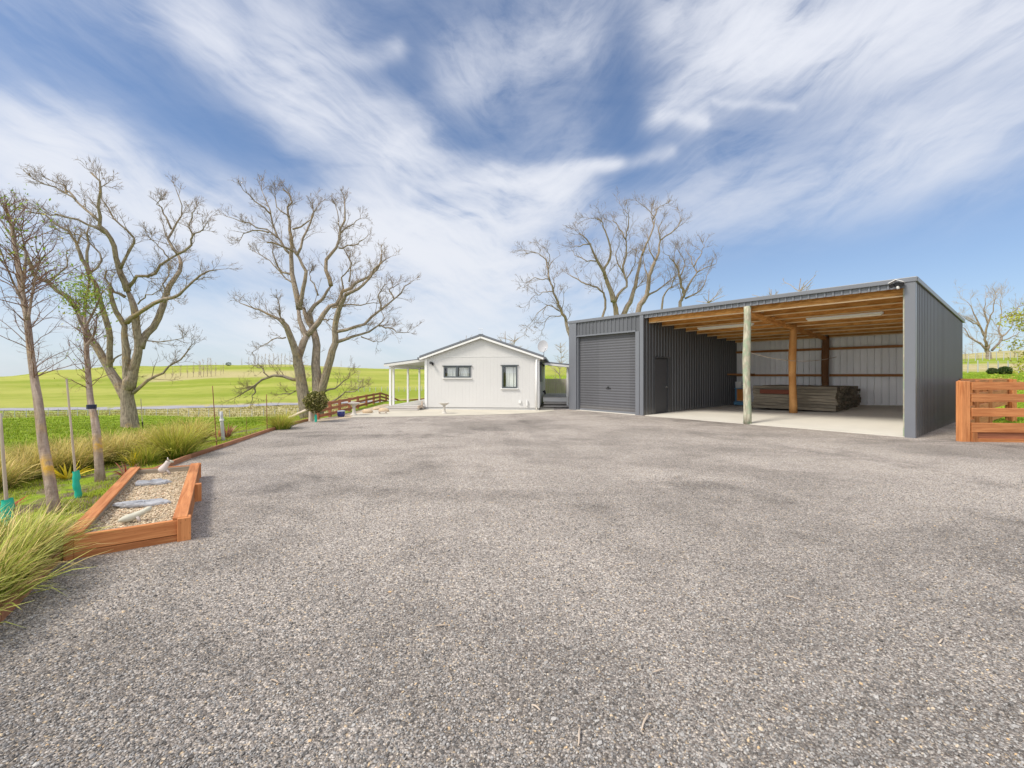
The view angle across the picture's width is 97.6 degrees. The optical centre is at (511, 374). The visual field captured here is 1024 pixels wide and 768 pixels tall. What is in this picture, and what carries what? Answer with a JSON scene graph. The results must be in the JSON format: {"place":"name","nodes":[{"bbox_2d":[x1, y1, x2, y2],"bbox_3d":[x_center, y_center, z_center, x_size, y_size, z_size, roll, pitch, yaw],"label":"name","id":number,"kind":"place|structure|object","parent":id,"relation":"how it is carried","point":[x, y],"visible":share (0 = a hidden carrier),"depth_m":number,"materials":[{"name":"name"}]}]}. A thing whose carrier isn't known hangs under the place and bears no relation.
{"place":"outdoors","nodes":[
{"label":"outdoors","id":0,"kind":"place"},
{"bbox_2d":[9,495,27,505],"bbox_3d":[-5.650,1.435,5.027,0.374,0.191,0.318,0,0,0],"label":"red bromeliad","id":1,"kind":"object","parent":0,"point":[19,500],"visible":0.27,"depth_m":5.09,"materials":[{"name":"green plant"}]},
{"bbox_2d":[0,438,37,461],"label":"tussock grass","id":2,"kind":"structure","parent":0,"point":[19,448],"depth_m":9.24,"materials":[{"name":"plant"}]},
{"bbox_2d":[0,453,58,491],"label":"tussock grass","id":3,"kind":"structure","parent":0,"point":[13,479],"depth_m":6.12,"materials":[{"name":"plant"}]},
{"bbox_2d":[0,506,59,535],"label":"tussock grass","id":4,"kind":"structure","parent":0,"point":[18,518],"depth_m":3.96,"materials":[{"name":"green plant"}]},
{"bbox_2d":[6,439,92,477],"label":"tussock grass","id":5,"kind":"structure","parent":0,"point":[56,460],"depth_m":6.84,"materials":[{"name":"green plant"}]},
{"bbox_2d":[19,431,89,453],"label":"tussock grass","id":6,"kind":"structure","parent":0,"point":[61,442],"depth_m":9.24,"materials":[{"name":"plant"}]},
{"bbox_2d":[16,435,118,473],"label":"tussock grass","id":7,"kind":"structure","parent":0,"point":[90,455],"depth_m":7.14,"materials":[{"name":"plant"}]},
{"bbox_2d":[77,428,151,463],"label":"tussock grass","id":8,"kind":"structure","parent":0,"point":[127,445],"depth_m":7.83,"materials":[{"name":"plant"}]},
{"bbox_2d":[107,426,172,449],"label":"tussock grass","id":9,"kind":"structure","parent":0,"point":[138,430],"depth_m":8.50,"materials":[{"name":"green plant"}]},
{"bbox_2d":[116,441,175,465],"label":"tussock grass","id":10,"kind":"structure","parent":0,"point":[148,458],"depth_m":7.46,"materials":[{"name":"green plant"}]},
{"bbox_2d":[0,417,314,575],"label":"lawn grass","id":11,"kind":"structure","parent":0,"point":[26,486],"depth_m":6.00,"materials":[{"name":"green plant"}]},
{"bbox_2d":[126,417,194,439],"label":"tussock grass","id":12,"kind":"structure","parent":0,"point":[160,427],"depth_m":9.30,"materials":[{"name":"green plant"}]},
{"bbox_2d":[154,411,226,442],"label":"tussock grass","id":13,"kind":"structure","parent":0,"point":[195,425],"depth_m":10.04,"materials":[{"name":"green plant"}]},
{"bbox_2d":[0,400,416,410],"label":"road","id":14,"kind":"structure","parent":0,"point":[107,408],"depth_m":74.92,"materials":[{"name":"grey asphalt"}]},
{"bbox_2d":[317,404,388,421],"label":"sandy path","id":15,"kind":"structure","parent":0,"point":[347,415],"depth_m":16.04,"materials":[{"name":"beige sand"}]},
{"bbox_2d":[337,410,344,416],"bbox_3d":[-6.072,1.383,15.919,0.276,0.235,0.276,0,0,0],"label":"glazed pot","id":16,"kind":"object","parent":15,"relation":"on","point":[340,413],"visible":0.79,"depth_m":15.82,"materials":[{"name":"blue ceramic"}]},
{"bbox_2d":[0,350,1023,586],"bbox_3d":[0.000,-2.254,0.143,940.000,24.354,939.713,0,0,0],"label":"ground","id":17,"kind":"structure","parent":0,"point":[190,390],"depth_m":111.08,"materials":[{"name":"green plant"}]},
{"bbox_2d":[0,413,15,529],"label":"garden stake","id":18,"kind":"object","parent":17,"relation":"on","point":[6,500],"visible":0.59,"depth_m":4.35,"materials":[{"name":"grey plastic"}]},
{"bbox_2d":[0,499,34,544],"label":"tussock grass","id":19,"kind":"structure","parent":17,"relation":"on","point":[7,521],"depth_m":3.56,"materials":[{"name":"green plant"}]},
{"bbox_2d":[0,545,50,627],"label":"tussock grass","id":20,"kind":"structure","parent":17,"relation":"on","point":[2,599],"depth_m":2.67,"materials":[{"name":"green plant"}]},
{"bbox_2d":[0,443,68,481],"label":"tussock grass","id":21,"kind":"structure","parent":17,"relation":"on","point":[31,463],"depth_m":6.64,"materials":[{"name":"green plant"}]},
{"bbox_2d":[0,183,99,514],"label":"young tree","id":22,"kind":"object","parent":17,"relation":"on","point":[48,472],"visible":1,"depth_m":5.00,"materials":[{"name":"brown plant"}]},
{"bbox_2d":[0,514,109,609],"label":"tussock grass","id":23,"kind":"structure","parent":17,"relation":"on","point":[5,551],"depth_m":2.94,"materials":[{"name":"plant"}]},
{"bbox_2d":[0,497,111,582],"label":"tussock grass","id":24,"kind":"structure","parent":17,"relation":"on","point":[34,532],"depth_m":3.40,"materials":[{"name":"green plant"}]},
{"bbox_2d":[0,497,114,553],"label":"tussock grass","id":25,"kind":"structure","parent":17,"relation":"on","point":[64,527],"depth_m":3.75,"materials":[{"name":"green plant"}]},
{"bbox_2d":[35,463,93,478],"bbox_3d":[-6.546,1.385,6.607,0.680,0.320,0.668,0,0,-20],"label":"yellow flax","id":26,"kind":"object","parent":17,"relation":"on","point":[70,474],"visible":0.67,"depth_m":6.60,"materials":[{"name":"yellow plant"}]},
{"bbox_2d":[65,379,82,497],"bbox_3d":[-5.362,0.801,5.489,0.152,1.511,0.077,0,0,-18],"label":"garden stake","id":27,"kind":"object","parent":17,"relation":"on","point":[76,485],"visible":0.96,"depth_m":5.47,"materials":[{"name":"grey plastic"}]},
{"bbox_2d":[45,259,118,481],"bbox_3d":[-6.257,-0.139,6.654,0.882,3.409,1.591,0,0,-33],"label":"young tree","id":28,"kind":"object","parent":17,"relation":"on","point":[91,407],"visible":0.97,"depth_m":6.42,"materials":[{"name":"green plant"}]},
{"bbox_2d":[60,432,135,464],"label":"tussock grass","id":29,"kind":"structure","parent":17,"relation":"on","point":[108,457],"depth_m":7.65,"materials":[{"name":"green plant"}]},
{"bbox_2d":[74,427,132,446],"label":"tussock grass","id":30,"kind":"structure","parent":17,"relation":"on","point":[110,433],"depth_m":10.01,"materials":[{"name":"plant"}]},
{"bbox_2d":[0,157,242,427],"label":"bare willow","id":31,"kind":"object","parent":17,"relation":"on","point":[125,386],"visible":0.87,"depth_m":24.36,"materials":[{"name":"brown plant"}]},
{"bbox_2d":[112,462,139,475],"bbox_3d":[-5.699,1.394,6.634,0.422,0.237,0.254,0,0,-21],"label":"red bromeliad","id":32,"kind":"object","parent":17,"relation":"on","point":[120,474],"visible":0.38,"depth_m":6.66,"materials":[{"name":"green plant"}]},
{"bbox_2d":[114,448,145,465],"bbox_3d":[-6.322,1.370,7.498,0.503,0.308,0.380,0,0,0],"label":"yellow flax","id":33,"kind":"object","parent":17,"relation":"on","point":[132,459],"visible":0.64,"depth_m":7.44,"materials":[{"name":"yellow plant"}]},
{"bbox_2d":[0,415,305,454],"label":"paddock grass","id":34,"kind":"structure","parent":17,"relation":"on","point":[16,426],"depth_m":25.36,"materials":[{"name":"green plant"}]},
{"bbox_2d":[2,408,324,417],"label":"wire fence","id":35,"kind":"object","parent":17,"relation":"on","point":[98,412],"visible":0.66,"depth_m":60.00,"materials":[{"name":"grey metal"}]},
{"bbox_2d":[122,419,227,460],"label":"tussock grass","id":36,"kind":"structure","parent":17,"relation":"on","point":[180,444],"depth_m":7.95,"materials":[{"name":"green plant"}]},
{"bbox_2d":[2,403,351,417],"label":"roadside grass","id":37,"kind":"structure","parent":17,"relation":"on","point":[196,410],"depth_m":64.73,"materials":[{"name":"green plant"}]},
{"bbox_2d":[212,386,216,444],"bbox_3d":[-6.235,0.890,9.398,0.111,1.325,0.020,0,0,0],"label":"garden stake","id":38,"kind":"object","parent":17,"relation":"on","point":[214,416],"visible":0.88,"depth_m":9.39,"materials":[{"name":"wood"}]},
{"bbox_2d":[219,411,224,440],"bbox_3d":[-6.726,1.206,10.407,0.125,0.722,0.092,0,0,0],"label":"garden post","id":39,"kind":"object","parent":17,"relation":"on","point":[221,419],"visible":0.91,"depth_m":10.38,"materials":[{"name":"white paint"}]},
{"bbox_2d":[217,424,243,437],"bbox_3d":[-6.930,1.345,10.858,0.551,0.388,0.543,0,0,0],"label":"red bromeliad","id":40,"kind":"object","parent":17,"relation":"on","point":[229,432],"visible":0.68,"depth_m":10.85,"materials":[{"name":"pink plant"}]},
{"bbox_2d":[257,410,302,429],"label":"tussock grass","id":41,"kind":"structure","parent":17,"relation":"on","point":[282,423],"depth_m":12.21,"materials":[{"name":"plant"}]},
{"bbox_2d":[289,409,306,418],"bbox_3d":[-7.780,1.415,16.300,0.105,0.531,1.963,0,0,-44],"label":"leaning rail","id":42,"kind":"object","parent":17,"relation":"on","point":[302,412],"visible":0.67,"depth_m":16.02,"materials":[{"name":"beige wood"}]},
{"bbox_2d":[308,409,313,421],"bbox_3d":[-6.458,1.300,14.397,0.157,0.501,0.157,0,0,23],"label":"fence stub","id":43,"kind":"object","parent":17,"relation":"on","point":[311,419],"visible":0.61,"depth_m":14.34,"materials":[{"name":"beige wood"}]},
{"bbox_2d":[215,171,424,418],"bbox_3d":[-12.049,-5.308,27.841,13.576,16.378,5.715,0,0,0],"label":"bare willow","id":44,"kind":"object","parent":17,"relation":"on","point":[320,380],"visible":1,"depth_m":27.54,"materials":[{"name":"brown plant"}]},
{"bbox_2d":[354,370,363,385],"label":"background tree","id":45,"kind":"object","parent":17,"relation":"on","point":[358,379],"visible":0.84,"depth_m":119.93,"materials":[{"name":"grey plant"}]},
{"bbox_2d":[317,392,424,419],"bbox_3d":[-6.408,1.601,23.906,5.187,1.341,17.296,0,0,17],"label":"rail fence","id":46,"kind":"object","parent":17,"relation":"on","point":[329,408],"visible":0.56,"depth_m":18.60,"materials":[{"name":"brown wood"}]},
{"bbox_2d":[352,404,553,416],"bbox_3d":[-1.950,1.480,19.336,8.100,0.001,7.328,0,0,0],"label":"concrete apron","id":47,"kind":"object","parent":17,"relation":"on","point":[422,412],"visible":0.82,"depth_m":17.70,"materials":[{"name":"beige concrete"}]},
{"bbox_2d":[348,402,359,415],"bbox_3d":[-5.836,1.260,16.540,0.449,0.479,0.449,0,0,0],"label":"bird bath","id":48,"kind":"object","parent":47,"relation":"on","point":[353,404],"visible":0.96,"depth_m":16.49,"materials":[{"name":"white stone"}]},
{"bbox_2d":[362,409,372,412],"bbox_3d":[-5.642,1.433,17.494,0.437,0.234,0.298,0,0,0],"label":"boulder","id":49,"kind":"object","parent":47,"relation":"on","point":[367,411],"visible":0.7,"depth_m":17.39,"materials":[{"name":"beige stone"}]},
{"bbox_2d":[379,408,388,411],"bbox_3d":[-5.176,1.427,18.103,0.436,0.226,0.302,0,0,0],"label":"boulder","id":50,"kind":"object","parent":47,"relation":"on","point":[384,409],"visible":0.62,"depth_m":18.00,"materials":[{"name":"beige stone"}]},
{"bbox_2d":[439,402,448,413],"bbox_3d":[-2.608,1.284,17.223,0.405,0.432,0.405,0,0,0],"label":"bird bath","id":51,"kind":"object","parent":47,"relation":"on","point":[444,404],"visible":0.93,"depth_m":17.16,"materials":[{"name":"white stone"}]},
{"bbox_2d":[384,334,568,409],"bbox_3d":[-0.952,-0.107,22.973,8.511,3.275,9.145,0,0,6],"label":"white cabin","id":52,"kind":"object","parent":47,"relation":"on","point":[480,372],"visible":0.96,"depth_m":19.17,"materials":[{"name":"paint"}]},
{"bbox_2d":[442,365,471,378],"bbox_3d":[-2.330,-0.131,19.472,1.317,0.622,0.575,0,0,6],"label":"window","id":53,"kind":"structure","parent":52,"relation":"in","point":[454,371],"depth_m":19.27,"materials":[{"name":"glass"}]},
{"bbox_2d":[500,365,518,388],"bbox_3d":[-0.078,0.082,19.236,0.782,1.091,0.575,0,0,6],"label":"window","id":54,"kind":"structure","parent":52,"relation":"in","point":[509,372],"depth_m":19.11,"materials":[{"name":"glass"}]},
{"bbox_2d":[540,362,542,381],"bbox_3d":[1.350,-0.150,20.471,0.050,0.900,1.100,0,0,6],"label":"side window","id":55,"kind":"structure","parent":52,"relation":"in","point":[541,367],"depth_m":19.93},
{"bbox_2d":[538,340,547,354],"bbox_3d":[1.517,-1.218,21.517,0.329,0.932,0.555,0,0,-43],"label":"satellite dish","id":56,"kind":"object","parent":52,"relation":"on","point":[542,345],"visible":1,"depth_m":21.59,"materials":[{"name":"white metal"}]},
{"bbox_2d":[497,333,515,344],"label":"background tree","id":57,"kind":"object","parent":17,"relation":"on","point":[505,339],"visible":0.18,"depth_m":45.01,"materials":[{"name":"grey plant"}]},
{"bbox_2d":[0,403,1023,767],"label":"gravel yard","id":58,"kind":"structure","parent":17,"relation":"on","point":[296,463],"depth_m":3.09,"materials":[{"name":"grey gravel"}]},
{"bbox_2d":[63,463,201,560],"bbox_3d":[-4.067,1.397,5.115,0.865,0.242,3.102,0,0,-33],"label":"planter box","id":59,"kind":"object","parent":58,"relation":"on","point":[171,521],"visible":0.82,"depth_m":4.25,"materials":[{"name":"brown wood"}]},
{"bbox_2d":[118,506,151,522],"bbox_3d":[-3.494,1.306,4.158,0.245,0.136,0.075,0,0,-40],"label":"garden ornament","id":60,"kind":"object","parent":59,"relation":"on","point":[137,515],"visible":0.99,"depth_m":4.14,"materials":[{"name":"beige stone"}]},
{"bbox_2d":[112,498,170,508],"bbox_3d":[-3.862,1.342,4.691,0.501,0.060,0.160,3,1,-24],"label":"slate","id":61,"kind":"object","parent":59,"relation":"on","point":[140,503],"visible":0.98,"depth_m":4.65,"materials":[{"name":"grey stone"}]},
{"bbox_2d":[135,478,171,485],"bbox_3d":[-4.479,1.344,5.604,0.386,0.068,0.173,3,1,-22],"label":"slate","id":62,"kind":"object","parent":59,"relation":"on","point":[159,481],"visible":0.99,"depth_m":5.56,"materials":[{"name":"grey stone"}]},
{"bbox_2d":[158,457,173,474],"bbox_3d":[-4.753,1.251,6.152,0.176,0.232,0.102,0,0,-40],"label":"garden ornament","id":63,"kind":"object","parent":59,"relation":"on","point":[163,468],"visible":1,"depth_m":6.13,"materials":[{"name":"white stone"}]},
{"bbox_2d":[0,418,308,621],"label":"garden edging","id":64,"kind":"object","parent":58,"relation":"on","point":[4,614],"visible":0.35,"depth_m":3.58,"materials":[{"name":"brown wood"}]},
{"bbox_2d":[302,390,328,421],"bbox_3d":[-6.214,0.988,14.192,0.777,1.027,0.789,0,0,0],"label":"lollipop bush","id":65,"kind":"object","parent":58,"relation":"on","point":[312,401],"visible":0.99,"depth_m":14.03,"materials":[{"name":"green plant"}]},
{"bbox_2d":[578,726,580,745],"bbox_3d":[0.275,1.475,1.837,0.008,0.010,0.100,0,0,11],"label":"twig","id":66,"kind":"object","parent":58,"relation":"on","point":[579,736],"visible":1,"depth_m":1.82,"materials":[{"name":"beige wood"}]},
{"bbox_2d":[641,712,648,730],"bbox_3d":[0.568,1.475,1.915,0.009,0.010,0.120,0,0,32],"label":"twig","id":67,"kind":"object","parent":58,"relation":"on","point":[644,720],"visible":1,"depth_m":1.91,"materials":[{"name":"beige wood"}]},
{"bbox_2d":[512,237,572,343],"bbox_3d":[2.987,-4.701,39.473,6.529,14.815,3.886,0,0,0],"label":"bare willow","id":68,"kind":"object","parent":17,"relation":"on","point":[560,310],"visible":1,"depth_m":39.47,"materials":[{"name":"grey plant"}]},
{"bbox_2d":[545,379,565,392],"bbox_3d":[3.409,0.860,27.023,4.618,1.296,0.065,0,0,0],"label":"paling fence","id":69,"kind":"object","parent":17,"relation":"on","point":[556,385],"visible":0.13,"depth_m":26.99,"materials":[{"name":"grey wood"}]},
{"bbox_2d":[549,341,568,378],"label":"background tree","id":70,"kind":"object","parent":17,"relation":"on","point":[558,359],"visible":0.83,"depth_m":59.92,"materials":[{"name":"grey plant"}]},
{"bbox_2d":[555,186,676,316],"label":"bare willow","id":71,"kind":"object","parent":17,"relation":"on","point":[613,298],"visible":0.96,"depth_m":40.67,"materials":[{"name":"brown plant"}]},
{"bbox_2d":[629,203,691,312],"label":"bare willow","id":72,"kind":"object","parent":17,"relation":"on","point":[642,301],"visible":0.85,"depth_m":45.43,"materials":[{"name":"grey plant"}]},
{"bbox_2d":[655,231,721,308],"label":"bare willow","id":73,"kind":"object","parent":17,"relation":"on","point":[684,290],"visible":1,"depth_m":42.71,"materials":[{"name":"grey plant"}]},
{"bbox_2d":[685,287,724,305],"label":"background tree","id":74,"kind":"object","parent":17,"relation":"on","point":[708,301],"visible":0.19,"depth_m":46.50,"materials":[{"name":"grey plant"}]},
{"bbox_2d":[568,276,964,437],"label":"farm shed","id":75,"kind":"structure","parent":17,"relation":"on","point":[894,347],"depth_m":16.51,"materials":[{"name":"grey metal"}]},
{"bbox_2d":[580,332,634,413],"bbox_3d":[3.780,-0.111,17.953,0.060,3.211,2.936,0,0,-39],"label":"roller door","id":76,"kind":"structure","parent":75,"relation":"in","point":[607,362],"depth_m":17.88,"materials":[{"name":"metal"}]},
{"bbox_2d":[656,359,667,413],"bbox_3d":[5.687,0.420,17.107,0.830,2.080,0.100,0,0,-39],"label":"side door","id":77,"kind":"structure","parent":75,"relation":"in","point":[661,364],"depth_m":17.15,"materials":[{"name":"grey metal"}]},
{"bbox_2d":[734,382,742,404],"bbox_3d":[10.061,0.823,19.807,0.490,1.065,0.432,0,0,-39],"label":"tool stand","id":78,"kind":"object","parent":75,"relation":"on","point":[738,388],"visible":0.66,"depth_m":19.77,"materials":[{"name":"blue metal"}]},
{"bbox_2d":[753,353,834,360],"bbox_3d":[9.367,-0.592,14.818,5.122,0.274,0.016,0,0,-28],"label":"rope","id":79,"kind":"object","parent":75,"relation":"attached to","point":[791,360],"visible":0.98,"depth_m":14.60,"materials":[{"name":"beige fabric"}]},
{"bbox_2d":[753,404,838,411],"bbox_3d":[10.321,1.198,16.447,0.323,0.098,2.720,0,0,-39],"label":"sleeper","id":80,"kind":"object","parent":75,"relation":"on","point":[800,408],"visible":0.8,"depth_m":16.09,"materials":[{"name":"wood"}]},
{"bbox_2d":[751,402,838,407],"bbox_3d":[10.310,1.092,16.460,0.323,0.098,2.770,0,0,-38],"label":"sleeper","id":81,"kind":"object","parent":80,"relation":"on","point":[798,405],"visible":0.8,"depth_m":16.11,"materials":[{"name":"wood"}]},
{"bbox_2d":[753,399,840,404],"bbox_3d":[10.348,0.986,16.416,0.323,0.098,2.750,0,0,-39],"label":"sleeper","id":82,"kind":"object","parent":81,"relation":"on","point":[799,402],"visible":0.84,"depth_m":16.09,"materials":[{"name":"wood"}]},
{"bbox_2d":[754,396,839,401],"bbox_3d":[10.352,0.880,16.430,0.323,0.098,2.700,0,0,-39],"label":"sleeper","id":83,"kind":"object","parent":82,"relation":"on","point":[800,399],"visible":0.89,"depth_m":16.08,"materials":[{"name":"wood"}]},
{"bbox_2d":[753,394,837,398],"bbox_3d":[10.333,0.774,16.451,0.323,0.098,2.680,0,0,-39],"label":"sleeper","id":84,"kind":"object","parent":83,"relation":"on","point":[800,396],"visible":0.79,"depth_m":16.10,"materials":[{"name":"grey wood"}]},
{"bbox_2d":[753,391,838,395],"bbox_3d":[10.329,0.668,16.444,0.323,0.098,2.720,0,0,-38],"label":"sleeper","id":85,"kind":"object","parent":84,"relation":"on","point":[811,393],"visible":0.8,"depth_m":15.86,"materials":[{"name":"wood"}]},
{"bbox_2d":[760,389,788,393],"bbox_3d":[9.860,0.625,16.709,0.050,0.159,1.150,0,0,-39],"label":"board","id":86,"kind":"object","parent":85,"relation":"attached to","point":[765,391],"visible":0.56,"depth_m":16.76,"materials":[{"name":"brown wood"}]},
{"bbox_2d":[752,388,839,392],"bbox_3d":[10.334,0.562,16.439,0.323,0.098,2.770,0,0,-38],"label":"sleeper","id":87,"kind":"object","parent":85,"relation":"on","point":[810,390],"visible":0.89,"depth_m":15.90,"materials":[{"name":"wood"}]},
{"bbox_2d":[753,385,839,389],"bbox_3d":[10.370,0.456,16.485,0.323,0.098,2.750,0,0,-39],"label":"sleeper","id":88,"kind":"object","parent":87,"relation":"on","point":[802,387],"visible":0.89,"depth_m":16.12,"materials":[{"name":"wood"}]},
{"bbox_2d":[783,271,817,292],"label":"background tree","id":89,"kind":"object","parent":17,"relation":"on","point":[801,289],"visible":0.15,"depth_m":47.64,"materials":[{"name":"grey plant"}]},
{"bbox_2d":[963,345,972,360],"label":"background tree","id":90,"kind":"object","parent":17,"relation":"on","point":[965,355],"visible":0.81,"depth_m":45.96,"materials":[{"name":"grey plant"}]},
{"bbox_2d":[958,379,1016,422],"bbox_3d":[13.001,0.855,12.814,7.483,1.470,1.134,0,0,-35],"label":"timber fence","id":91,"kind":"object","parent":17,"relation":"on","point":[988,405],"visible":0.36,"depth_m":12.34,"materials":[{"name":"brown wood"}]},
{"bbox_2d":[952,279,1023,358],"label":"bare tree","id":92,"kind":"object","parent":17,"relation":"on","point":[986,347],"visible":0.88,"depth_m":51.36,"materials":[{"name":"brown plant"}]},
{"bbox_2d":[956,381,1023,442],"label":"timber fence","id":93,"kind":"object","parent":17,"relation":"on","point":[967,430],"visible":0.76,"depth_m":9.96,"materials":[{"name":"brown wood"}]},
{"bbox_2d":[986,368,996,373],"bbox_3d":[37.280,-0.300,34.814,0.753,0.599,0.572,0,0,0],"label":"round shrub","id":94,"kind":"object","parent":17,"relation":"on","point":[991,371],"visible":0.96,"depth_m":34.70,"materials":[{"name":"green plant"}]},
{"bbox_2d":[964,360,1019,372],"bbox_3d":[42.570,-0.657,36.502,14.314,1.198,0.086,0,0,0],"label":"wire fence","id":95,"kind":"object","parent":17,"relation":"on","point":[977,364],"visible":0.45,"depth_m":36.49,"materials":[{"name":"beige wood"}]},
{"bbox_2d":[968,352,1017,360],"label":"wire fence","id":96,"kind":"object","parent":17,"relation":"on","point":[989,356],"visible":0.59,"depth_m":48.98,"materials":[{"name":"grey wood"}]},
{"bbox_2d":[996,366,1012,373],"bbox_3d":[37.880,-0.339,34.431,1.054,0.715,0.822,0,0,0],"label":"round shrub","id":97,"kind":"object","parent":17,"relation":"on","point":[1004,370],"visible":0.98,"depth_m":34.26,"materials":[{"name":"green plant"}]},
{"bbox_2d":[989,303,1023,391],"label":"leafy sapling","id":98,"kind":"object","parent":17,"relation":"on","point":[1017,315],"visible":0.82,"depth_m":15.95,"materials":[{"name":"green plant"}]},
{"bbox_2d":[0,0,1023,376],"label":"sky","id":99,"kind":"structure","parent":0,"point":[849,142],"materials":[{"name":"blue"}]},
{"bbox_2d":[963,372,1023,422],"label":"side lawn grass","id":100,"kind":"structure","parent":0,"point":[999,420],"depth_m":28.45,"materials":[{"name":"green plant"}]},
{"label":"sleeper","id":101,"kind":"object","parent":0,"visible":0},
{"bbox_2d":[764,385,843,389],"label":"sleeper","id":102,"kind":"object","parent":101,"relation":"on","point":[841,388],"visible":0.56,"depth_m":15.92,"materials":[{"name":"wood"}]},
{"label":"sleeper","id":103,"kind":"object","parent":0,"visible":0},
{"bbox_2d":[775,385,847,388],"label":"sleeper","id":104,"kind":"object","parent":103,"relation":"on","point":[845,387],"visible":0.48,"depth_m":15.92,"materials":[{"name":"wood"}]}
]}

